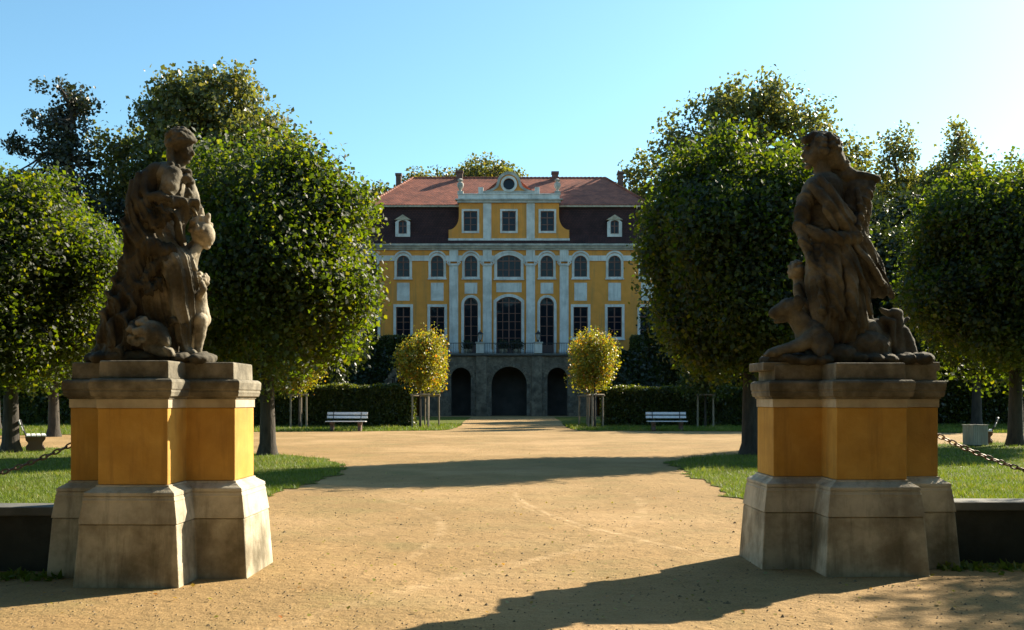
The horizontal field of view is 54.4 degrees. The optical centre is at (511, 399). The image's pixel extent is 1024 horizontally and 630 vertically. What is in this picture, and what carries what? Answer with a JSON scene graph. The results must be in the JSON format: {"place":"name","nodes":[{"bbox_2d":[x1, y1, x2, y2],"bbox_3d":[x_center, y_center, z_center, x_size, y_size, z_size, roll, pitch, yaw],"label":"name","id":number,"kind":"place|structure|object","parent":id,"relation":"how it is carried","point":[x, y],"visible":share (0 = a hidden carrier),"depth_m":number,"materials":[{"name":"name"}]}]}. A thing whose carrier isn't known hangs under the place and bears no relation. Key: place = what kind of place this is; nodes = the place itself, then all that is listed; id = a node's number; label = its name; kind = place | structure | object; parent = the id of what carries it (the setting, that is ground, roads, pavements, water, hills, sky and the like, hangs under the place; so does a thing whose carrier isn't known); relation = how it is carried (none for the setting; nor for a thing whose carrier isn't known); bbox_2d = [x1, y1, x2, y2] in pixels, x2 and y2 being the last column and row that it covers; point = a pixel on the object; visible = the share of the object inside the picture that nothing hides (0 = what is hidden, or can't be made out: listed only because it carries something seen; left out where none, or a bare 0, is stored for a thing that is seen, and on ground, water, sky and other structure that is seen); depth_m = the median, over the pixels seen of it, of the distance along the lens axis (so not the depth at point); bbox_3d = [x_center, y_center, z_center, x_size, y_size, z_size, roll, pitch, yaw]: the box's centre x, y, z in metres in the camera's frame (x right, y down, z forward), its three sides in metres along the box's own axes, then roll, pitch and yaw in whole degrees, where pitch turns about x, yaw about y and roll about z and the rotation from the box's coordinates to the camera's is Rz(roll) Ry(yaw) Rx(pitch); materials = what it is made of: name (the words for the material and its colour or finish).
{"place":"outdoors","nodes":[
{"label":"outdoors","id":0,"kind":"place"},
{"bbox_2d":[0,445,346,502],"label":"lawn","id":1,"kind":"structure","parent":0,"point":[259,465],"depth_m":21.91,"materials":[{"name":"plant"}]},
{"bbox_2d":[18,419,45,451],"bbox_3d":[-14.537,1.071,30.158,0.743,0.935,2.000,0,0,-26],"label":"park bench","id":2,"kind":"object","parent":1,"relation":"on","point":[34,441],"visible":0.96,"depth_m":29.51,"materials":[{"name":"concrete"}]},
{"bbox_2d":[0,158,123,451],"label":"lime tree","id":3,"kind":"object","parent":1,"relation":"on","point":[58,266],"visible":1,"depth_m":28.18,"materials":[{"name":"green plant"}]},
{"bbox_2d":[149,110,391,454],"bbox_3d":[-6.844,-3.082,27.865,7.062,9.555,7.471,0,0,0],"label":"lime tree","id":4,"kind":"object","parent":1,"relation":"on","point":[293,284],"visible":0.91,"depth_m":25.98,"materials":[{"name":"green plant"}]},
{"bbox_2d":[0,417,469,434],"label":"lawn","id":5,"kind":"structure","parent":0,"point":[448,420],"depth_m":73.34,"materials":[{"name":"plant"}]},
{"bbox_2d":[0,378,70,425],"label":"hedge","id":6,"kind":"object","parent":5,"relation":"on","point":[35,411],"visible":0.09,"depth_m":59.07,"materials":[{"name":"green plant"}]},
{"bbox_2d":[0,73,125,233],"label":"sparse conifer","id":7,"kind":"object","parent":5,"relation":"on","point":[62,150],"visible":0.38,"depth_m":69.01,"materials":[{"name":"green plant"}]},
{"bbox_2d":[33,219,123,378],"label":"bushy tree","id":8,"kind":"object","parent":5,"relation":"on","point":[118,244],"depth_m":66.93,"materials":[{"name":"green plant"}]},
{"bbox_2d":[81,56,317,234],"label":"park tree","id":9,"kind":"object","parent":5,"relation":"on","point":[196,98],"visible":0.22,"depth_m":72.94,"materials":[{"name":"green plant"}]},
{"bbox_2d":[216,340,261,376],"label":"bushy tree","id":10,"kind":"object","parent":5,"relation":"on","point":[232,359],"visible":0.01,"depth_m":65.27,"materials":[{"name":"green plant"}]},
{"bbox_2d":[289,394,307,426],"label":"tree stakes","id":11,"kind":"object","parent":5,"relation":"on","point":[291,395],"visible":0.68,"depth_m":53.56,"materials":[{"name":"brown wood"}]},
{"bbox_2d":[274,360,327,426],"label":"young tree","id":12,"kind":"object","parent":5,"relation":"on","point":[297,382],"visible":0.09,"depth_m":53.73,"materials":[{"name":"green plant"}]},
{"bbox_2d":[248,303,380,388],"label":"bushy tree","id":13,"kind":"object","parent":5,"relation":"on","point":[335,377],"visible":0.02,"depth_m":70.32,"materials":[{"name":"green plant"}]},
{"bbox_2d":[253,382,416,426],"bbox_3d":[-10.402,0.314,56.591,9.990,2.673,1.859,0,0,0],"label":"hedge","id":14,"kind":"object","parent":5,"relation":"on","point":[381,403],"visible":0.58,"depth_m":55.87,"materials":[{"name":"green plant"}]},
{"bbox_2d":[325,412,367,430],"bbox_3d":[-8.150,1.071,48.997,2.000,0.935,0.743,0,0,0],"label":"park bench","id":15,"kind":"object","parent":5,"relation":"on","point":[332,425],"visible":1,"depth_m":49.25,"materials":[{"name":"wood"}]},
{"bbox_2d":[389,322,449,426],"bbox_3d":[-4.932,-1.245,53.706,3.300,5.890,3.208,0,0,0],"label":"young tree","id":16,"kind":"object","parent":5,"relation":"on","point":[417,361],"visible":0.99,"depth_m":53.18,"materials":[{"name":"yellow plant"}]},
{"bbox_2d":[410,394,429,427],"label":"tree stakes","id":17,"kind":"object","parent":5,"relation":"on","point":[427,395],"visible":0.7,"depth_m":53.39,"materials":[{"name":"brown wood"}]},
{"bbox_2d":[404,341,449,424],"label":"young tree","id":18,"kind":"object","parent":5,"relation":"on","point":[440,380],"visible":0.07,"depth_m":57.22,"materials":[{"name":"green plant"}]},
{"bbox_2d":[424,394,440,424],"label":"tree stakes","id":19,"kind":"object","parent":5,"relation":"on","point":[435,395],"visible":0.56,"depth_m":57.49,"materials":[{"name":"brown wood"}]},
{"bbox_2d":[340,355,399,384],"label":"terrain bank","id":20,"kind":"structure","parent":0,"point":[374,370],"depth_m":92.37,"materials":[{"name":"green plant"}]},
{"bbox_2d":[337,344,416,405],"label":"undergrowth","id":21,"kind":"object","parent":20,"relation":"on","point":[377,363],"visible":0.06,"depth_m":92.28,"materials":[{"name":"green plant"}]},
{"bbox_2d":[360,334,421,355],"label":"hedge","id":22,"kind":"object","parent":20,"relation":"on","point":[390,342],"visible":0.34,"depth_m":94.78,"materials":[{"name":"green plant"}]},
{"bbox_2d":[477,330,482,341],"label":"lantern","id":23,"kind":"object","parent":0,"point":[480,333],"visible":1,"depth_m":93.88,"materials":[{"name":"black metal"}]},
{"bbox_2d":[0,415,1023,629],"bbox_3d":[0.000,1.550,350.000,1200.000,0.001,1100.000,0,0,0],"label":"ground","id":24,"kind":"structure","parent":0,"point":[504,446],"depth_m":9.53,"materials":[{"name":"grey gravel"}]},
{"bbox_2d":[0,503,53,570],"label":"wall","id":25,"kind":"structure","parent":24,"relation":"on","point":[25,532],"depth_m":8.98,"materials":[{"name":"stone"}]},
{"bbox_2d":[18,196,123,436],"bbox_3d":[-19.269,-3.464,41.709,7.844,10.343,7.415,0,0,20],"label":"lime tree","id":26,"kind":"object","parent":24,"relation":"on","point":[53,429],"depth_m":41.54,"materials":[{"name":"green plant"}]},
{"bbox_2d":[47,360,272,587],"bbox_3d":[-3.165,0.635,9.080,1.759,1.930,1.779,0,0,1],"label":"statue pedestal","id":27,"kind":"object","parent":24,"relation":"on","point":[163,487],"visible":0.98,"depth_m":8.61,"materials":[{"name":"stone"}]},
{"bbox_2d":[0,442,70,474],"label":"chain","id":28,"kind":"object","parent":27,"relation":"hanging from","point":[35,460],"visible":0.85,"depth_m":9.08,"materials":[{"name":"metal"}]},
{"bbox_2d":[83,126,216,364],"bbox_3d":[-3.268,-1.301,9.013,1.206,2.392,0.805,0,0,1],"label":"allegorical statue","id":29,"kind":"object","parent":27,"relation":"on","point":[156,305],"visible":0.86,"depth_m":8.82,"materials":[{"name":"stone"}]},
{"bbox_2d":[354,179,393,250],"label":"park tree","id":30,"kind":"object","parent":24,"relation":"on","point":[379,187],"visible":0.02,"depth_m":123.70,"materials":[{"name":"green plant"}]},
{"bbox_2d":[384,368,399,384],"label":"stair wall","id":31,"kind":"structure","parent":24,"relation":"on","point":[392,377],"depth_m":90.49,"materials":[{"name":"stone"}]},
{"bbox_2d":[377,164,457,195],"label":"park tree","id":32,"kind":"object","parent":24,"relation":"on","point":[420,174],"depth_m":125.06,"materials":[{"name":"green plant"}]},
{"bbox_2d":[435,151,528,176],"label":"park tree","id":33,"kind":"object","parent":24,"relation":"on","point":[486,170],"visible":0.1,"depth_m":124.03,"materials":[{"name":"green plant"}]},
{"bbox_2d":[17,455,985,617],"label":"leaves","id":34,"kind":"object","parent":24,"relation":"on","point":[374,579],"visible":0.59,"depth_m":8.20,"materials":[{"name":"brown plant"}]},
{"bbox_2d":[356,170,659,414],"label":"palace","id":35,"kind":"structure","parent":24,"relation":"on","point":[508,256],"depth_m":97.50,"materials":[{"name":"paint"}]},
{"bbox_2d":[362,253,379,279],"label":"window","id":36,"kind":"structure","parent":35,"relation":"in","point":[377,259],"depth_m":97.64,"materials":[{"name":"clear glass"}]},
{"bbox_2d":[369,307,379,335],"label":"window","id":37,"kind":"structure","parent":35,"relation":"in","point":[377,328],"depth_m":97.66,"materials":[{"name":"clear glass"}]},
{"bbox_2d":[393,304,412,335],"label":"window","id":38,"kind":"structure","parent":35,"relation":"in","point":[402,313],"depth_m":97.64,"materials":[{"name":"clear glass"}]},
{"bbox_2d":[394,253,412,279],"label":"window","id":39,"kind":"structure","parent":35,"relation":"in","point":[402,266],"depth_m":97.64,"materials":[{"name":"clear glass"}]},
{"bbox_2d":[428,253,446,279],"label":"window","id":40,"kind":"structure","parent":35,"relation":"in","point":[436,266],"depth_m":97.64,"materials":[{"name":"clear glass"}]},
{"bbox_2d":[427,304,447,339],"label":"window","id":41,"kind":"structure","parent":35,"relation":"in","point":[436,313],"depth_m":97.64,"materials":[{"name":"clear glass"}]},
{"bbox_2d":[461,253,479,279],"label":"window","id":42,"kind":"structure","parent":35,"relation":"in","point":[470,262],"depth_m":97.64,"materials":[{"name":"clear glass"}]},
{"bbox_2d":[461,295,480,352],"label":"door","id":43,"kind":"structure","parent":35,"relation":"in","point":[470,305],"depth_m":97.64,"materials":[{"name":"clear glass"}]},
{"bbox_2d":[494,252,523,279],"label":"window","id":44,"kind":"structure","parent":35,"relation":"in","point":[505,267],"depth_m":97.64,"materials":[{"name":"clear glass"}]},
{"bbox_2d":[494,294,523,352],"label":"door","id":45,"kind":"structure","parent":35,"relation":"in","point":[510,311],"depth_m":97.66,"materials":[{"name":"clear glass"}]},
{"bbox_2d":[538,253,555,279],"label":"window","id":46,"kind":"structure","parent":35,"relation":"in","point":[547,264],"depth_m":97.64,"materials":[{"name":"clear glass"}]},
{"bbox_2d":[537,295,556,352],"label":"door","id":47,"kind":"structure","parent":35,"relation":"in","point":[546,309],"depth_m":97.64,"materials":[{"name":"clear glass"}]},
{"bbox_2d":[570,304,589,339],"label":"window","id":48,"kind":"structure","parent":35,"relation":"in","point":[580,313],"depth_m":97.64,"materials":[{"name":"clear glass"}]},
{"bbox_2d":[571,253,589,279],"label":"window","id":49,"kind":"structure","parent":35,"relation":"in","point":[580,264],"depth_m":97.64,"materials":[{"name":"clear glass"}]},
{"bbox_2d":[605,253,623,279],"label":"window","id":50,"kind":"structure","parent":35,"relation":"in","point":[614,264],"depth_m":97.64,"materials":[{"name":"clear glass"}]},
{"bbox_2d":[605,304,624,339],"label":"window","id":51,"kind":"structure","parent":35,"relation":"in","point":[614,313],"depth_m":97.64,"materials":[{"name":"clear glass"}]},
{"bbox_2d":[637,304,651,334],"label":"window","id":52,"kind":"structure","parent":35,"relation":"in","point":[638,324],"depth_m":97.49,"materials":[{"name":"white glass"}]},
{"bbox_2d":[421,342,596,415],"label":"arcaded terrace","id":53,"kind":"structure","parent":24,"relation":"on","point":[480,382],"depth_m":93.99,"materials":[{"name":"stone"}]},
{"bbox_2d":[461,340,472,352],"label":"potted shrub","id":54,"kind":"object","parent":53,"relation":"on","point":[469,345],"visible":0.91,"depth_m":94.61,"materials":[{"name":"green plant"}]},
{"bbox_2d":[495,339,510,352],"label":"potted shrub","id":55,"kind":"object","parent":53,"relation":"on","point":[504,342],"visible":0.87,"depth_m":94.55,"materials":[{"name":"green plant"}]},
{"bbox_2d":[508,338,524,352],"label":"potted shrub","id":56,"kind":"object","parent":53,"relation":"on","point":[516,346],"visible":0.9,"depth_m":94.49,"materials":[{"name":"green plant"}]},
{"bbox_2d":[0,559,1023,582],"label":"weeds","id":57,"kind":"object","parent":24,"relation":"on","point":[964,566],"visible":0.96,"depth_m":8.97,"materials":[{"name":"green plant"}]},
{"bbox_2d":[616,64,888,202],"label":"park tree","id":58,"kind":"object","parent":24,"relation":"on","point":[764,105],"visible":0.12,"depth_m":108.78,"materials":[{"name":"green plant"}]},
{"bbox_2d":[739,363,959,576],"bbox_3d":[3.190,0.635,9.530,1.838,1.930,1.638,0,0,-1],"label":"statue pedestal","id":59,"kind":"object","parent":24,"relation":"on","point":[845,480],"visible":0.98,"depth_m":9.10,"materials":[{"name":"stone"}]},
{"bbox_2d":[749,131,939,371],"bbox_3d":[3.161,-1.422,9.490,1.660,2.304,0.697,0,0,-1],"label":"allegorical statue","id":60,"kind":"object","parent":59,"relation":"on","point":[825,312],"visible":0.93,"depth_m":9.32,"materials":[{"name":"stone"}]},
{"bbox_2d":[938,433,1023,471],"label":"chain","id":61,"kind":"object","parent":59,"relation":"hanging from","point":[981,454],"visible":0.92,"depth_m":9.53,"materials":[{"name":"metal"}]},
{"bbox_2d":[852,159,892,213],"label":"slender tree","id":62,"kind":"object","parent":24,"relation":"on","point":[861,166],"depth_m":103.10,"materials":[{"name":"green plant"}]},
{"bbox_2d":[868,120,938,216],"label":"slender tree","id":63,"kind":"object","parent":24,"relation":"on","point":[893,149],"visible":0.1,"depth_m":104.01,"materials":[{"name":"green plant"}]},
{"bbox_2d":[892,161,975,196],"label":"park tree","id":64,"kind":"object","parent":24,"relation":"on","point":[926,168],"depth_m":117.95,"materials":[{"name":"green plant"}]},
{"bbox_2d":[912,114,987,200],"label":"slender tree","id":65,"kind":"object","parent":24,"relation":"on","point":[961,143],"visible":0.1,"depth_m":103.84,"materials":[{"name":"green plant"}]},
{"bbox_2d":[954,498,1023,563],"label":"wall","id":66,"kind":"structure","parent":24,"relation":"on","point":[990,530],"depth_m":9.41,"materials":[{"name":"stone"}]},
{"bbox_2d":[999,149,1023,178],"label":"slender tree","id":67,"kind":"object","parent":24,"relation":"on","point":[1019,160],"visible":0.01,"depth_m":104.05,"materials":[{"name":"green plant"}]},
{"bbox_2d":[0,0,1023,224],"label":"sky","id":68,"kind":"structure","parent":0,"point":[572,88],"materials":[{"name":"blue"}]},
{"bbox_2d":[535,330,540,341],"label":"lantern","id":69,"kind":"object","parent":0,"point":[538,333],"visible":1,"depth_m":93.88,"materials":[{"name":"black metal"}]},
{"bbox_2d":[600,355,676,386],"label":"terrain bank","id":70,"kind":"structure","parent":0,"point":[631,376],"depth_m":92.11,"materials":[{"name":"green plant"}]},
{"bbox_2d":[629,334,659,355],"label":"hedge","id":71,"kind":"object","parent":70,"relation":"on","point":[632,338],"visible":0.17,"depth_m":94.79,"materials":[{"name":"green plant"}]},
{"bbox_2d":[601,345,727,391],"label":"undergrowth","id":72,"kind":"object","parent":70,"relation":"on","point":[622,375],"visible":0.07,"depth_m":92.12,"materials":[{"name":"green plant"}]},
{"bbox_2d":[555,417,1007,432],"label":"lawn","id":73,"kind":"structure","parent":0,"point":[568,420],"depth_m":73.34,"materials":[{"name":"plant"}]},
{"bbox_2d":[577,394,593,424],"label":"tree stakes","id":74,"kind":"object","parent":73,"relation":"on","point":[579,396],"visible":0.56,"depth_m":58.29,"materials":[{"name":"brown wood"}]},
{"bbox_2d":[566,336,612,424],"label":"young tree","id":75,"kind":"object","parent":73,"relation":"on","point":[582,386],"visible":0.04,"depth_m":58.12,"materials":[{"name":"green plant"}]},
{"bbox_2d":[564,325,623,427],"bbox_3d":[4.493,-1.181,54.286,3.366,5.763,3.234,0,0,0],"label":"young tree","id":76,"kind":"object","parent":73,"relation":"on","point":[594,361],"visible":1,"depth_m":53.67,"materials":[{"name":"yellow plant"}]},
{"bbox_2d":[587,394,604,426],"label":"tree stakes","id":77,"kind":"object","parent":73,"relation":"on","point":[592,395],"visible":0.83,"depth_m":54.28,"materials":[{"name":"brown wood"}]},
{"bbox_2d":[646,412,687,430],"bbox_3d":[7.650,1.071,49.197,2.000,0.935,0.743,0,0,0],"label":"park bench","id":78,"kind":"object","parent":73,"relation":"on","point":[653,424],"visible":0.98,"depth_m":49.44,"materials":[{"name":"white wood"}]},
{"bbox_2d":[599,384,742,426],"bbox_3d":[11.327,0.346,57.003,12.690,2.609,1.838,0,0,0],"label":"hedge","id":79,"kind":"object","parent":73,"relation":"on","point":[631,405],"visible":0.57,"depth_m":56.28,"materials":[{"name":"green plant"}]},
{"bbox_2d":[633,292,758,391],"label":"bushy tree","id":80,"kind":"object","parent":73,"relation":"on","point":[665,366],"visible":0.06,"depth_m":76.38,"materials":[{"name":"green plant"}]},
{"bbox_2d":[669,359,736,426],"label":"young tree","id":81,"kind":"object","parent":73,"relation":"on","point":[705,389],"visible":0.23,"depth_m":54.24,"materials":[{"name":"green plant"}]},
{"bbox_2d":[696,394,714,426],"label":"tree stakes","id":82,"kind":"object","parent":73,"relation":"on","point":[698,408],"visible":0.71,"depth_m":54.37,"materials":[{"name":"brown wood"}]},
{"bbox_2d":[869,215,971,418],"bbox_3d":[22.183,-4.647,57.995,13.145,12.753,9.289,0,0,30],"label":"bushy tree","id":83,"kind":"object","parent":73,"relation":"on","point":[891,243],"visible":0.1,"depth_m":57.02,"materials":[{"name":"green plant"}]},
{"bbox_2d":[870,182,971,379],"bbox_3d":[26.147,-6.278,67.638,16.605,16.109,11.734,0,0,30],"label":"bushy tree","id":84,"kind":"object","parent":73,"relation":"on","point":[901,206],"visible":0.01,"depth_m":64.95,"materials":[{"name":"green plant"}]},
{"bbox_2d":[904,313,1008,424],"bbox_3d":[25.300,-4.009,53.993,8.225,11.463,7.984,0,0,20],"label":"lime tree","id":85,"kind":"object","parent":73,"relation":"on","point":[976,410],"visible":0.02,"depth_m":53.81,"materials":[{"name":"green plant"}]},
{"bbox_2d":[938,377,1023,424],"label":"hedge","id":86,"kind":"object","parent":73,"relation":"on","point":[994,407],"visible":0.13,"depth_m":60.08,"materials":[{"name":"green plant"}]},
{"bbox_2d":[663,440,1023,498],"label":"lawn","id":87,"kind":"structure","parent":0,"point":[755,466],"depth_m":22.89,"materials":[{"name":"plant"}]},
{"bbox_2d":[624,112,880,454],"bbox_3d":[6.625,-3.090,27.884,6.942,9.569,7.152,0,0,0],"label":"lime tree","id":88,"kind":"object","parent":87,"relation":"on","point":[719,250],"visible":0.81,"depth_m":26.18,"materials":[{"name":"green plant"}]},
{"bbox_2d":[881,143,1023,445],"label":"lime tree","id":89,"kind":"object","parent":87,"relation":"on","point":[961,286],"visible":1,"depth_m":32.22,"materials":[{"name":"green plant"}]},
{"bbox_2d":[962,424,988,445],"bbox_3d":[15.450,1.175,33.200,0.600,0.685,0.600,0,0,-12],"label":"litter bin","id":90,"kind":"object","parent":87,"relation":"on","point":[975,434],"visible":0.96,"depth_m":32.95,"materials":[{"name":"grey metal"}]},
{"bbox_2d":[988,417,998,444],"bbox_3d":[16.587,1.071,34.758,0.743,0.935,2.000,0,0,26],"label":"park bench","id":91,"kind":"object","parent":87,"relation":"on","point":[990,434],"visible":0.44,"depth_m":34.03,"materials":[{"name":"white metal"}]}
]}

